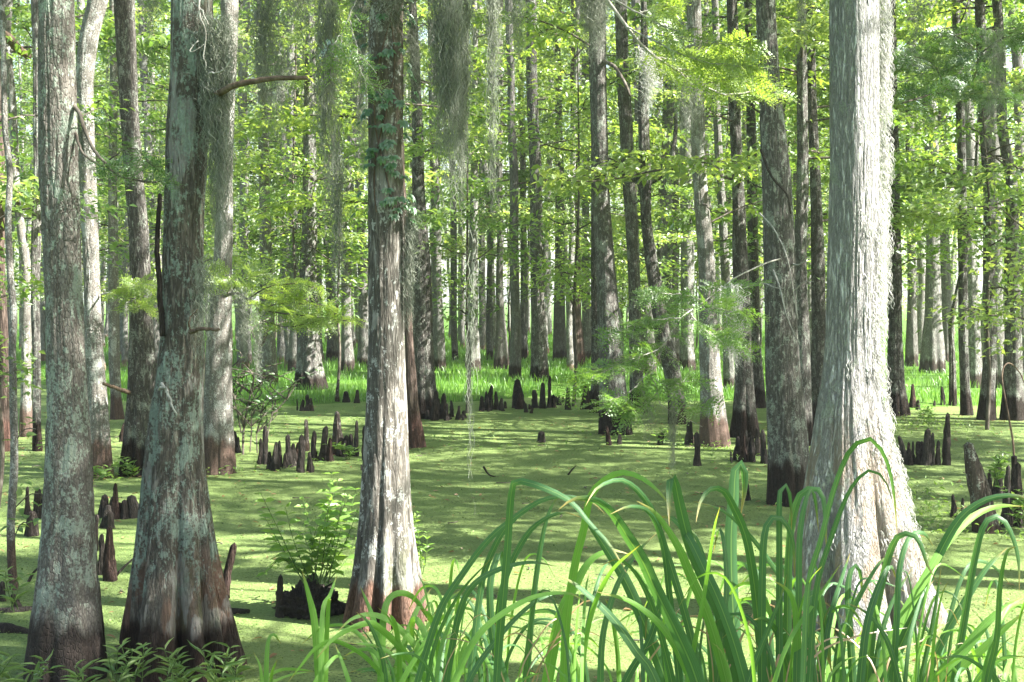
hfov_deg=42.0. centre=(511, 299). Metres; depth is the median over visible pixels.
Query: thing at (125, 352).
tupelo tree
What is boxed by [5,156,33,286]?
leafy sapling
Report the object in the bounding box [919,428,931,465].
cypress knee
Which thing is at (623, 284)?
leafy sapling
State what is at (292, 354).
tupelo tree
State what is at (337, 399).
cypress knee
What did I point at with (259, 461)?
cypress knee
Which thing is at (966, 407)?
tupelo tree
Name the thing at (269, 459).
cypress knee
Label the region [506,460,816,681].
reed clump
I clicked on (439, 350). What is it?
tupelo tree
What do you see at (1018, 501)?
pond herb
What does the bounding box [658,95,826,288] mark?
leafy sapling
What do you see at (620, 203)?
tupelo tree
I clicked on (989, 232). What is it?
leafy sapling
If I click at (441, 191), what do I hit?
leafy sapling
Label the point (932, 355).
tupelo tree
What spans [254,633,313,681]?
reed clump
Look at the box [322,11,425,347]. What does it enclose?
tupelo tree
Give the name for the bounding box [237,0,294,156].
spanish moss
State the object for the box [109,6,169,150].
tupelo tree
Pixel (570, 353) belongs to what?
tupelo tree
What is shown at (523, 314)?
tupelo tree
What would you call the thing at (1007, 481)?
cypress knee
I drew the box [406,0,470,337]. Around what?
tupelo tree
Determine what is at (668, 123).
tupelo tree
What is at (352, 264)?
leafy sapling
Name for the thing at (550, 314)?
tupelo tree
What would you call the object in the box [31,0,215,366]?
tupelo tree
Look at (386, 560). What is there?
cypress tree
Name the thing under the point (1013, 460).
dead post
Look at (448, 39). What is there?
spanish moss
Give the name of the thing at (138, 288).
tupelo tree
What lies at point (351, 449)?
pond herb
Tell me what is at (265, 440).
cypress knee
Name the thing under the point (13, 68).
tupelo tree
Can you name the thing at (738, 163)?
tupelo tree
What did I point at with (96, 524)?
cypress knee
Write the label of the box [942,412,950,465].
cypress knee
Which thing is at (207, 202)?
leafy sapling
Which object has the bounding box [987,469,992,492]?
cypress knee
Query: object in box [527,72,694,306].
leafy sapling
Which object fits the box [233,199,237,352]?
tupelo tree
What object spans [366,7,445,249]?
tupelo tree
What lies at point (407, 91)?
tupelo tree
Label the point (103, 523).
cypress knee
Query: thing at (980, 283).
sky
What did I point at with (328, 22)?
spanish moss
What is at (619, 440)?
cypress knee
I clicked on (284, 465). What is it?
cypress knee
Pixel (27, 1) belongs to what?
tupelo tree
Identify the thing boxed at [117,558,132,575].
fallen twig
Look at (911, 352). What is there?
tupelo tree
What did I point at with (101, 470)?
pond herb
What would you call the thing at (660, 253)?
tupelo tree
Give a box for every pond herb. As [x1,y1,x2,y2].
[93,460,118,479]
[114,456,138,476]
[322,442,361,459]
[413,511,433,573]
[651,426,668,443]
[913,404,937,425]
[985,450,1016,485]
[996,485,1023,526]
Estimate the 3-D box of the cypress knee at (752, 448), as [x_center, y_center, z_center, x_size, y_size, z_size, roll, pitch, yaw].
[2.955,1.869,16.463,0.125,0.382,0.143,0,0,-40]
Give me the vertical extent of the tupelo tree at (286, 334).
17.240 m
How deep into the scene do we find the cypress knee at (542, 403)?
24.52 m
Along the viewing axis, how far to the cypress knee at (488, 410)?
23.85 m
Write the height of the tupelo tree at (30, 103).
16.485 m
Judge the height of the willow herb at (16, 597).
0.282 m
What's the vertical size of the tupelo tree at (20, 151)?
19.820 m
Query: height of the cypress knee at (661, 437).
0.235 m
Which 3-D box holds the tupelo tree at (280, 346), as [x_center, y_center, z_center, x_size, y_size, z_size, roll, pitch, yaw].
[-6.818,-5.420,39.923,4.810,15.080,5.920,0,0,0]
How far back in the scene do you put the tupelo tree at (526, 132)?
53.31 m
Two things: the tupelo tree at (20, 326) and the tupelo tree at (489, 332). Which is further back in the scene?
the tupelo tree at (20, 326)
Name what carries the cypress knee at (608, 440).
on the water
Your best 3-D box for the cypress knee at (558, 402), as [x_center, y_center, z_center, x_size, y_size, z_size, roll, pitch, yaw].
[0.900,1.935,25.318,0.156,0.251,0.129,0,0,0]
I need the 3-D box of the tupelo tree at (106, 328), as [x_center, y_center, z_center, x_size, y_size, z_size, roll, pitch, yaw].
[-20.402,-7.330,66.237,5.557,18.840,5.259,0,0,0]
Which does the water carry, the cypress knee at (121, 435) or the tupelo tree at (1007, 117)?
the cypress knee at (121, 435)
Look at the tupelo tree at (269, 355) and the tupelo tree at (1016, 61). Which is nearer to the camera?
the tupelo tree at (269, 355)
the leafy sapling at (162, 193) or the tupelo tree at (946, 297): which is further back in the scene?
the tupelo tree at (946, 297)
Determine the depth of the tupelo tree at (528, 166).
67.98 m
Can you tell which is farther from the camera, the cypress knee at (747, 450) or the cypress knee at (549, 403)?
the cypress knee at (549, 403)
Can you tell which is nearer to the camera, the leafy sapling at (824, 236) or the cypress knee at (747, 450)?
the cypress knee at (747, 450)
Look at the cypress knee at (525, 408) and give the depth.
23.63 m
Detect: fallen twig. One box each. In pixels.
[27,568,36,581]
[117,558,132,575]
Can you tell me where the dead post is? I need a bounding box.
[1011,455,1016,486]
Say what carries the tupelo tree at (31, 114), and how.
on the ground at (929, 403)
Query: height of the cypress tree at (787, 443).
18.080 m
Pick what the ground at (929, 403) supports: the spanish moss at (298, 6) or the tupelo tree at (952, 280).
the tupelo tree at (952, 280)
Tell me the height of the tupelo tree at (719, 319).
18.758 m
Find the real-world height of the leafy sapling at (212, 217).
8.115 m
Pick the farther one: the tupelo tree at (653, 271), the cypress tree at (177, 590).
the tupelo tree at (653, 271)
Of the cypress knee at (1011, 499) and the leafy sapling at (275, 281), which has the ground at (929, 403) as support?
the leafy sapling at (275, 281)
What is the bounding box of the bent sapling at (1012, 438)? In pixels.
[1001,362,1023,454]
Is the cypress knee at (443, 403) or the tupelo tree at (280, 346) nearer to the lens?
the cypress knee at (443, 403)
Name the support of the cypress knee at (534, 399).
on the water
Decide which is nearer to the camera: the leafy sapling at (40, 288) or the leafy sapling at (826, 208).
the leafy sapling at (40, 288)
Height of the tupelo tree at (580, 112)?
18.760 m
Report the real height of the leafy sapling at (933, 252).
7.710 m
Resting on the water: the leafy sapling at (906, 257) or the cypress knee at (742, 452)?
the cypress knee at (742, 452)
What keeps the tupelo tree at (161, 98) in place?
on the ground at (929, 403)
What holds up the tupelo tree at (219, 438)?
on the water
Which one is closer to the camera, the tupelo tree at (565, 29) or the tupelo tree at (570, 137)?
the tupelo tree at (565, 29)
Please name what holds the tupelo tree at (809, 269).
on the ground at (929, 403)
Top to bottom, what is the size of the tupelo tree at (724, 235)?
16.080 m
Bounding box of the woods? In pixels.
[6,0,1023,319]
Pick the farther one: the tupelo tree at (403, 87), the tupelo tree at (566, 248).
the tupelo tree at (566, 248)
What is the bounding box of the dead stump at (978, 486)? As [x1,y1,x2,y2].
[963,442,1002,533]
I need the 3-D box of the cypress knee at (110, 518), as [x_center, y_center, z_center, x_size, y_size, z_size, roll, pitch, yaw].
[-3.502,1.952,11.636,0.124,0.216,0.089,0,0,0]
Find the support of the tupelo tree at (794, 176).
on the ground at (929, 403)
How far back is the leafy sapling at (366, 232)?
48.38 m
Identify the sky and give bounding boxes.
[5,0,1023,302]
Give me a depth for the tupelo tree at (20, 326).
52.37 m
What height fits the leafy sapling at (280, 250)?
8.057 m
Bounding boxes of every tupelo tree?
[0,0,169,436]
[0,55,9,451]
[5,0,33,221]
[5,0,99,351]
[5,0,257,419]
[5,2,29,277]
[6,95,12,334]
[7,2,156,228]
[9,2,75,360]
[11,49,21,348]
[12,1,163,243]
[13,0,28,263]
[13,0,109,142]
[13,4,102,243]
[15,20,30,262]
[19,0,98,224]
[28,0,109,196]
[31,0,42,450]
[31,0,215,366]
[75,1,156,346]
[75,4,170,355]
[75,23,142,301]
[76,0,123,478]
[76,20,143,337]
[77,0,105,370]
[94,11,207,267]
[96,0,170,190]
[97,24,163,236]
[101,1,207,255]
[102,0,158,476]
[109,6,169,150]
[121,207,129,366]
[135,0,367,387]
[139,6,256,245]
[159,0,303,368]
[159,14,164,152]
[161,0,345,364]
[161,4,253,215]
[203,0,364,474]
[205,9,257,264]
[206,1,277,220]
[207,0,366,238]
[210,3,345,247]
[213,0,367,370]
[215,0,449,389]
[233,8,404,360]
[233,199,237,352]
[234,0,350,362]
[234,0,522,447]
[234,42,282,251]
[236,10,304,213]
[236,54,271,328]
[249,0,349,214]
[253,4,476,371]
[255,55,367,300]
[269,27,366,358]
[272,0,290,366]
[286,58,367,341]
[308,0,504,418]
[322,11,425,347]
[333,2,465,367]
[340,6,427,182]
[343,52,367,343]
[366,0,517,370]
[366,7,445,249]
[367,21,427,191]
[403,2,443,335]
[403,30,408,98]
[405,0,542,359]
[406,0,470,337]
[407,5,509,340]
[409,0,662,378]
[419,0,566,359]
[421,0,689,380]
[423,3,484,334]
[426,0,516,349]
[430,0,585,368]
[430,2,441,349]
[432,0,576,370]
[440,183,449,294]
[447,0,569,348]
[455,0,749,412]
[457,0,568,358]
[460,160,465,346]
[477,0,567,354]
[477,42,569,269]
[480,1,610,352]
[481,0,666,370]
[482,0,652,361]
[487,0,658,366]
[503,47,569,343]
[503,89,510,326]
[515,0,650,359]
[525,15,613,213]
[525,49,590,334]
[528,157,530,332]
[531,0,828,437]
[538,2,614,343]
[540,0,729,376]
[544,46,618,231]
[552,59,590,302]
[553,0,745,363]
[557,0,810,390]
[580,31,662,330]
[581,0,761,362]
[606,1,725,222]
[606,10,678,234]
[608,0,913,407]
[608,1,686,424]
[609,1,662,337]
[610,0,710,348]
[612,0,789,228]
[613,17,679,234]
[615,0,684,413]
[626,300,627,337]
[629,0,962,445]
[650,0,760,370]
[657,49,664,231]
[658,0,792,231]
[676,6,758,261]
[686,0,761,446]
[701,0,756,208]
[702,0,785,245]
[703,0,897,216]
[709,108,732,329]
[722,0,1023,415]
[722,1,829,235]
[724,0,900,358]
[724,38,763,323]
[735,0,959,425]
[739,34,826,204]
[780,12,920,176]
[784,43,829,202]
[794,0,1023,415]
[817,3,921,326]
[822,0,1023,420]
[878,9,916,350]
[880,0,956,373]
[880,0,1005,366]
[881,0,1023,361]
[882,0,1023,420]
[884,0,1010,211]
[884,0,1023,405]
[899,0,1023,387]
[900,0,1023,371]
[900,0,1023,387]
[903,3,1023,166]
[915,10,925,354]
[917,2,1020,361]
[924,5,980,336]
[948,3,1013,208]
[950,168,956,301]
[981,50,1023,310]
[1001,44,1023,178]
[1006,6,1023,158]
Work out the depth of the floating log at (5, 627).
8.01 m
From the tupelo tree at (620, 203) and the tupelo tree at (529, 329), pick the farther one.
the tupelo tree at (529, 329)
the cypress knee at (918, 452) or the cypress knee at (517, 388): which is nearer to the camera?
the cypress knee at (918, 452)
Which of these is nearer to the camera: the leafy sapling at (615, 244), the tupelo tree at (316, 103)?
the leafy sapling at (615, 244)
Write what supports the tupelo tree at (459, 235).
on the ground at (929, 403)
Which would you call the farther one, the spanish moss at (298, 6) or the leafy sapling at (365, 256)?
the leafy sapling at (365, 256)
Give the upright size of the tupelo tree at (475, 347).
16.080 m
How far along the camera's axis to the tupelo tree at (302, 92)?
42.98 m
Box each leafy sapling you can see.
[0,29,157,505]
[5,1,169,306]
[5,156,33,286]
[6,177,42,304]
[13,109,164,304]
[29,165,162,295]
[80,163,204,316]
[81,201,123,315]
[82,202,106,294]
[94,77,281,312]
[104,27,305,376]
[145,109,280,301]
[161,109,300,357]
[204,142,283,305]
[208,28,367,341]
[235,157,279,337]
[235,184,279,308]
[236,185,323,319]
[238,213,323,301]
[239,84,445,385]
[245,131,345,303]
[322,191,367,299]
[322,233,357,313]
[324,183,367,312]
[340,168,428,285]
[345,55,562,412]
[406,184,486,293]
[431,199,495,311]
[449,174,565,354]
[478,191,554,299]
[484,5,664,405]
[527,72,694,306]
[545,154,619,275]
[548,124,717,310]
[549,170,622,284]
[553,81,680,288]
[553,134,712,324]
[565,144,661,349]
[611,139,680,290]
[612,181,696,305]
[617,150,696,295]
[649,0,935,292]
[653,194,732,349]
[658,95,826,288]
[679,148,761,277]
[688,68,829,297]
[713,124,827,280]
[713,167,809,344]
[730,207,763,309]
[756,0,999,310]
[793,196,828,296]
[794,171,947,305]
[821,174,828,288]
[822,9,1023,429]
[824,142,925,304]
[883,230,906,338]
[898,64,1023,359]
[900,196,957,303]
[902,230,956,304]
[925,153,1004,291]
[948,102,1023,295]
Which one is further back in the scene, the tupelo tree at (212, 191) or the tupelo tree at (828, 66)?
the tupelo tree at (212, 191)
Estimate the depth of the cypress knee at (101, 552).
9.69 m
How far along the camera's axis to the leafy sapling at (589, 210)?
52.03 m
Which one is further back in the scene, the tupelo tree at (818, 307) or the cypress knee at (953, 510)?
the tupelo tree at (818, 307)
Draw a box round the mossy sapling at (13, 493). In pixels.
[0,0,46,589]
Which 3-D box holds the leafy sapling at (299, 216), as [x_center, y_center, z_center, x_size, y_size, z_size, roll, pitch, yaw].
[-4.665,-2.018,28.986,4.165,8.181,3.720,0,0,38]
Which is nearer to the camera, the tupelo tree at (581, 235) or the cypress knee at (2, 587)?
the cypress knee at (2, 587)
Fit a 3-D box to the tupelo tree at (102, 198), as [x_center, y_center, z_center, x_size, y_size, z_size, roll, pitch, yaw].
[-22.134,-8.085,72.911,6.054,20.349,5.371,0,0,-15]
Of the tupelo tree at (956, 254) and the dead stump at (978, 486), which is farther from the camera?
the tupelo tree at (956, 254)
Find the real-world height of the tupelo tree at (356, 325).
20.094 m
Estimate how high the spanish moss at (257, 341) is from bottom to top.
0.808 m
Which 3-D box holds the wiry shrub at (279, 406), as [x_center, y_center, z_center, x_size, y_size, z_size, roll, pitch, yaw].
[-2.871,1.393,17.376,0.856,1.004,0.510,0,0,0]
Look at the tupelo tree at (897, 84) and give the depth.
48.36 m
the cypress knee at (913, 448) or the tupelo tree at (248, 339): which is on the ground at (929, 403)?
the tupelo tree at (248, 339)
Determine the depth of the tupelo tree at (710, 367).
18.16 m
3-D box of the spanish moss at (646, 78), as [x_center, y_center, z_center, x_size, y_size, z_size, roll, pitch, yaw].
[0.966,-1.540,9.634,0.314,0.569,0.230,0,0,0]
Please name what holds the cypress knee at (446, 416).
on the water
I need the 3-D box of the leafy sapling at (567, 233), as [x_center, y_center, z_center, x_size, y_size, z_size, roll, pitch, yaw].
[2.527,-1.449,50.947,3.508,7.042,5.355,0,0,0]
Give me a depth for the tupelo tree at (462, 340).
53.14 m
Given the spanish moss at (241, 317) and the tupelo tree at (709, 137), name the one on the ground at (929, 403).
the tupelo tree at (709, 137)
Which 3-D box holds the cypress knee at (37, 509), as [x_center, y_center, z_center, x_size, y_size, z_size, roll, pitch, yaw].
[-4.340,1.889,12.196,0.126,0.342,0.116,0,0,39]
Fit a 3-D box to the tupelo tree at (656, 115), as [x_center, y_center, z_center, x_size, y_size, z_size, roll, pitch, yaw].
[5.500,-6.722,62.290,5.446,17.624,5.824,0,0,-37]
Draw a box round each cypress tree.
[23,0,183,681]
[115,0,307,681]
[316,0,798,632]
[557,0,813,506]
[589,0,632,434]
[775,0,947,639]
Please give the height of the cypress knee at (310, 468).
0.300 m
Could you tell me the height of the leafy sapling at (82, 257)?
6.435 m
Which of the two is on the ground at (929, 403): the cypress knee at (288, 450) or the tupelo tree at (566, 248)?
the tupelo tree at (566, 248)
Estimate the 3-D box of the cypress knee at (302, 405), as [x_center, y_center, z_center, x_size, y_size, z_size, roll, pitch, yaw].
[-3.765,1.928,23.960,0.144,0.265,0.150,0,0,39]
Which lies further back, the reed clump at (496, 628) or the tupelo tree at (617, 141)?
the tupelo tree at (617, 141)
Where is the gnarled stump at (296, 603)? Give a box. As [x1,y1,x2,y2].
[271,573,345,619]
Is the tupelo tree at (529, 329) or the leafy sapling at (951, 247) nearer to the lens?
the leafy sapling at (951, 247)
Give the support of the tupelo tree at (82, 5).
on the ground at (929, 403)
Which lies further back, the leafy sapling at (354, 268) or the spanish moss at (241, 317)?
the leafy sapling at (354, 268)
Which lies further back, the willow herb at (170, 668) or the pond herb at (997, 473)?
the pond herb at (997, 473)
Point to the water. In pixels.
(562, 528)
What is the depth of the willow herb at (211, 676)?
6.22 m
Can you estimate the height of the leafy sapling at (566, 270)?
7.675 m
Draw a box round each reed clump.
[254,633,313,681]
[288,571,536,681]
[383,478,627,681]
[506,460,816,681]
[679,437,906,681]
[768,493,1023,681]
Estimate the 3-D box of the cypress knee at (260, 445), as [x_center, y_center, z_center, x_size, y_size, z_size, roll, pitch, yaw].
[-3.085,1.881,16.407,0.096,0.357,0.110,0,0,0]
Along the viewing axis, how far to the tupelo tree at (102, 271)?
52.52 m
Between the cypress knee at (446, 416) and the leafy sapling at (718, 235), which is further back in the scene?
the leafy sapling at (718, 235)
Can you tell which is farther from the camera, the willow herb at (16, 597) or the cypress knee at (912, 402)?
the cypress knee at (912, 402)
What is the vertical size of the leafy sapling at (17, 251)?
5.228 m
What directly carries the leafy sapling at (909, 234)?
on the ground at (929, 403)
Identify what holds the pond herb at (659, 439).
on the cypress knee at (661, 437)
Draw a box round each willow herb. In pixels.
[0,566,35,611]
[0,651,32,678]
[3,649,61,681]
[61,658,101,681]
[90,640,149,681]
[105,638,163,681]
[149,637,190,681]
[160,646,206,681]
[188,641,244,681]
[215,651,253,681]
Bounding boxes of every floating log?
[0,606,31,612]
[0,622,28,633]
[232,608,249,613]
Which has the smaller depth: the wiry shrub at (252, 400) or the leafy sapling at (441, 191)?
the wiry shrub at (252, 400)
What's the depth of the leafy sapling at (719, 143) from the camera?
22.82 m
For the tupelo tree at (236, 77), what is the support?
on the ground at (929, 403)
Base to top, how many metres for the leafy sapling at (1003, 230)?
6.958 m
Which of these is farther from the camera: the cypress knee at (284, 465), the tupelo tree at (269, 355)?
the tupelo tree at (269, 355)
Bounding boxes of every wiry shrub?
[205,339,265,432]
[232,316,299,454]
[232,368,294,451]
[234,382,298,452]
[261,367,321,434]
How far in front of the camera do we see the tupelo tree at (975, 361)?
29.30 m
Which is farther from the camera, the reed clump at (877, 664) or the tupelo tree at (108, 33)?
the tupelo tree at (108, 33)
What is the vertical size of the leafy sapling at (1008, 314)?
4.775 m
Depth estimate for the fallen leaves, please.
13.17 m
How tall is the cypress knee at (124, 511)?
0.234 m
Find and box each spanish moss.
[77,102,103,211]
[126,0,168,58]
[178,254,227,367]
[184,11,253,265]
[227,286,258,360]
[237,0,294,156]
[245,303,267,384]
[257,40,301,151]
[262,0,317,70]
[299,0,364,238]
[319,120,354,304]
[342,0,369,177]
[366,0,432,35]
[399,200,425,331]
[403,14,431,121]
[417,0,483,216]
[452,0,485,218]
[454,222,483,502]
[474,0,509,219]
[503,0,537,73]
[564,0,623,65]
[626,46,665,118]
[637,393,665,448]
[659,64,709,172]
[660,374,684,475]
[711,283,754,381]
[788,0,812,50]
[878,0,895,308]
[904,0,940,77]
[977,26,1013,151]
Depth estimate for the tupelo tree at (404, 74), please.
40.57 m
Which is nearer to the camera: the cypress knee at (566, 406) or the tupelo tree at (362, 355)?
the cypress knee at (566, 406)
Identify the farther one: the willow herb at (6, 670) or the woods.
the woods
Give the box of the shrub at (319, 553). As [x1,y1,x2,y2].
[254,472,359,583]
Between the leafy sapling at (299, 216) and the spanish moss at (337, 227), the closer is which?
the spanish moss at (337, 227)
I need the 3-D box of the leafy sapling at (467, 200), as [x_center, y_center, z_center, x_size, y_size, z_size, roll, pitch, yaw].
[-0.890,-1.119,23.460,3.734,6.442,4.207,0,0,41]
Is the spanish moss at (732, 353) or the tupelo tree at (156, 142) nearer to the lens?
the spanish moss at (732, 353)
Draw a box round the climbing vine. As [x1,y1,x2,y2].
[350,0,418,224]
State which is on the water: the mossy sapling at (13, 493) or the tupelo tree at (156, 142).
the mossy sapling at (13, 493)
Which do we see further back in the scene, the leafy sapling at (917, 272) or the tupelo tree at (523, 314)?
the leafy sapling at (917, 272)
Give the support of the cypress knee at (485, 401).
on the water
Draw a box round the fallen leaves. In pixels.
[0,405,1023,681]
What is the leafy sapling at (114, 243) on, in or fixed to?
on the water
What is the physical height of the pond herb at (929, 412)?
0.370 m
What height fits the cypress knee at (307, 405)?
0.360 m
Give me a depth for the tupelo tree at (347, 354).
35.94 m
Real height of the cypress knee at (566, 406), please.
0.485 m
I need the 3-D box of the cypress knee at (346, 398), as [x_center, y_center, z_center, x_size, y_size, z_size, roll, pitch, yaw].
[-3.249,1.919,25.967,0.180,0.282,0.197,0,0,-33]
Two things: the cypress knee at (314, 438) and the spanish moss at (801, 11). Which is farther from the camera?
the cypress knee at (314, 438)
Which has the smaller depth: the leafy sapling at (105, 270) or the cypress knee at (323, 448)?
the cypress knee at (323, 448)
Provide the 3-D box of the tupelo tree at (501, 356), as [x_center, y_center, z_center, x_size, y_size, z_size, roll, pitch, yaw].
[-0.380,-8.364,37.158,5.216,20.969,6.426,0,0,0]
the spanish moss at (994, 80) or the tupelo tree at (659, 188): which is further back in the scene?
the tupelo tree at (659, 188)
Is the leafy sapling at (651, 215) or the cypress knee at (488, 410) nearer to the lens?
the cypress knee at (488, 410)
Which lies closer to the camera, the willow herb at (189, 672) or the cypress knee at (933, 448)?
the willow herb at (189, 672)
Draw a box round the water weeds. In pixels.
[5,408,1023,552]
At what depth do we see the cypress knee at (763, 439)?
16.30 m
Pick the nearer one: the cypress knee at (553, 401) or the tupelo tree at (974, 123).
the cypress knee at (553, 401)
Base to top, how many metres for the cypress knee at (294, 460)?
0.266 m
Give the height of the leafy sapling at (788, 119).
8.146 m
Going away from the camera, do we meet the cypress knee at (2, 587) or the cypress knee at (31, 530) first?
the cypress knee at (2, 587)
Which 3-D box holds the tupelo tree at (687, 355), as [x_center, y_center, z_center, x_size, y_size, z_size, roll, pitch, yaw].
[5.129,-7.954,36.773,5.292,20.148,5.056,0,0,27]
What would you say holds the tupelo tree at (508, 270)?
on the ground at (929, 403)
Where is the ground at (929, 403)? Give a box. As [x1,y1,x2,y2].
[16,303,1001,408]
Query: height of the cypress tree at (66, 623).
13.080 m
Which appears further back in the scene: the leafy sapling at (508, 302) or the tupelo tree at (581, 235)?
the tupelo tree at (581, 235)
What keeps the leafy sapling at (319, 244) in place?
on the ground at (929, 403)
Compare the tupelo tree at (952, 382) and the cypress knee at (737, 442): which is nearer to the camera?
the cypress knee at (737, 442)
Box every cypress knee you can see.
[0,581,5,601]
[11,594,21,606]
[24,486,30,514]
[24,510,38,536]
[33,424,41,450]
[33,489,41,518]
[95,514,98,550]
[98,494,108,517]
[98,534,104,574]
[99,505,111,528]
[103,526,117,581]
[106,511,115,528]
[111,483,119,519]
[119,423,123,441]
[120,500,128,519]
[127,495,138,518]
[223,542,236,598]
[234,431,237,452]
[237,437,240,452]
[257,450,261,464]
[259,438,262,457]
[262,425,268,464]
[265,451,271,469]
[270,442,280,470]
[275,574,284,617]
[278,440,281,466]
[282,453,286,468]
[285,434,293,467]
[291,443,296,461]
[291,450,296,465]
[296,434,305,472]
[299,400,304,410]
[304,394,309,410]
[304,419,309,450]
[306,452,314,472]
[310,398,313,410]
[311,431,317,460]
[312,443,316,460]
[317,426,327,460]
[326,438,333,461]
[332,411,343,454]
[335,379,339,401]
[336,438,346,456]
[342,391,349,402]
[343,435,348,455]
[349,434,353,455]
[353,420,358,456]
[354,390,359,402]
[361,426,364,460]
[425,410,429,418]
[431,390,438,420]
[438,399,440,418]
[440,393,446,418]
[443,404,448,420]
[449,409,453,416]
[455,406,460,419]
[479,396,484,410]
[484,391,487,410]
[487,385,493,409]
[487,397,489,411]
[494,391,498,409]
[499,398,502,410]
[512,379,524,407]
[515,392,523,408]
[524,403,527,412]
[531,389,538,407]
[536,431,545,442]
[539,382,546,408]
[547,376,551,407]
[552,394,556,407]
[556,395,561,404]
[564,388,570,409]
[580,384,589,408]
[605,426,611,444]
[616,434,621,444]
[657,432,664,444]
[684,421,692,444]
[693,432,701,465]
[732,446,736,460]
[735,436,739,456]
[736,410,747,461]
[745,484,750,500]
[746,430,748,461]
[749,436,755,461]
[754,428,760,455]
[760,429,767,462]
[762,448,767,463]
[898,436,907,464]
[907,448,913,464]
[909,384,915,407]
[912,441,914,460]
[915,400,920,409]
[915,441,921,464]
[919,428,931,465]
[931,432,934,464]
[935,440,940,464]
[940,386,945,404]
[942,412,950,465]
[950,494,956,517]
[960,498,963,510]
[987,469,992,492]
[992,455,1003,494]
[1000,492,1011,527]
[1003,465,1010,503]
[1009,485,1013,524]
[1012,462,1022,527]
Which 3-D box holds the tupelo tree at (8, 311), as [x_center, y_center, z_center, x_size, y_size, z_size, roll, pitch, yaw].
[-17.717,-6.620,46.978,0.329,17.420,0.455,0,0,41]
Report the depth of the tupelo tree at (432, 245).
37.35 m
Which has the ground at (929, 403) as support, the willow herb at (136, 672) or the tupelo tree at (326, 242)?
the tupelo tree at (326, 242)
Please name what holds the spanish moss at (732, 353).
hanging from the cypress tree at (787, 443)
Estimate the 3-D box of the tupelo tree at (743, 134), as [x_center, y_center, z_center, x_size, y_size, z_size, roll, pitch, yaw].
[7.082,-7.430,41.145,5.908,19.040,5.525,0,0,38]
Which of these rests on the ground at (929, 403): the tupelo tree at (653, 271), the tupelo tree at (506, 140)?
the tupelo tree at (506, 140)
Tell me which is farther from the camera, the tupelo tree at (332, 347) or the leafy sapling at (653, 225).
the leafy sapling at (653, 225)
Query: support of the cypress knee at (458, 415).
on the water
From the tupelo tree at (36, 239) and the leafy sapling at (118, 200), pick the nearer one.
the tupelo tree at (36, 239)
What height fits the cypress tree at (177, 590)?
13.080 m
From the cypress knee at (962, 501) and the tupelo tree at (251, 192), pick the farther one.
the tupelo tree at (251, 192)
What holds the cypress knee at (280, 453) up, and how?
on the water
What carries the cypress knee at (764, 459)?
on the water
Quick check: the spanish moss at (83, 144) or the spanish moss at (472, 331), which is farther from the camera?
the spanish moss at (472, 331)
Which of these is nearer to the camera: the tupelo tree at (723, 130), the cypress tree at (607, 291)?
the cypress tree at (607, 291)
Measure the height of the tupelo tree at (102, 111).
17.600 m
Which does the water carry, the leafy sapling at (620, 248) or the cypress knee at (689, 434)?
the cypress knee at (689, 434)
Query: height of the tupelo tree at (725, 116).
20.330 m
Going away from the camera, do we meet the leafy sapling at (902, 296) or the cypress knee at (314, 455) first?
the cypress knee at (314, 455)
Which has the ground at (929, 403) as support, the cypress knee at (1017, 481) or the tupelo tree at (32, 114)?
the tupelo tree at (32, 114)
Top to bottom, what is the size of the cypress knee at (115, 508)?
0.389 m
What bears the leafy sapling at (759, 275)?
on the ground at (929, 403)
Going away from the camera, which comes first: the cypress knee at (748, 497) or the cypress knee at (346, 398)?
the cypress knee at (748, 497)
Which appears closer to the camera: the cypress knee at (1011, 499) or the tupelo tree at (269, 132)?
the cypress knee at (1011, 499)
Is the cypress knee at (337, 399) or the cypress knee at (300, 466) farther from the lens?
the cypress knee at (337, 399)
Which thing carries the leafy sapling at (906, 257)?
on the ground at (929, 403)
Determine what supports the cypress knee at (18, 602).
on the water
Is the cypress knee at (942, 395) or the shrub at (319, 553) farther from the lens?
the cypress knee at (942, 395)
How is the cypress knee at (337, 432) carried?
on the water
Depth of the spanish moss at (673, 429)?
10.60 m
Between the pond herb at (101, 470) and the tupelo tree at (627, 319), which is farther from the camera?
the tupelo tree at (627, 319)
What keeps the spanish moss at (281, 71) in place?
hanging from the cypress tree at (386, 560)
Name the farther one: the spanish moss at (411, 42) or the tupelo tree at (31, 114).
the tupelo tree at (31, 114)
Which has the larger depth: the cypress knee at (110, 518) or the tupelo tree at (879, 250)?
the tupelo tree at (879, 250)
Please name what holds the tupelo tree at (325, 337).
on the ground at (929, 403)
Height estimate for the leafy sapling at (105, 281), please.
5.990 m
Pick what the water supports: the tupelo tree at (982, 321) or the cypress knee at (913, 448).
the cypress knee at (913, 448)
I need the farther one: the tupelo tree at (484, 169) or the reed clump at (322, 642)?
the tupelo tree at (484, 169)
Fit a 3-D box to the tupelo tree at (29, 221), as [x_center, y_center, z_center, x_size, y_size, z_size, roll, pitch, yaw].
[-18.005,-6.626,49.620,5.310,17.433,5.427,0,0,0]
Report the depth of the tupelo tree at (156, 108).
51.28 m
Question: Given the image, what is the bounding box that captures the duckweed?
[0,421,1023,681]
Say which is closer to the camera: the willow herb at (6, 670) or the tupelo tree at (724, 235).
the willow herb at (6, 670)
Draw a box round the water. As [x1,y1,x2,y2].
[0,384,1023,681]

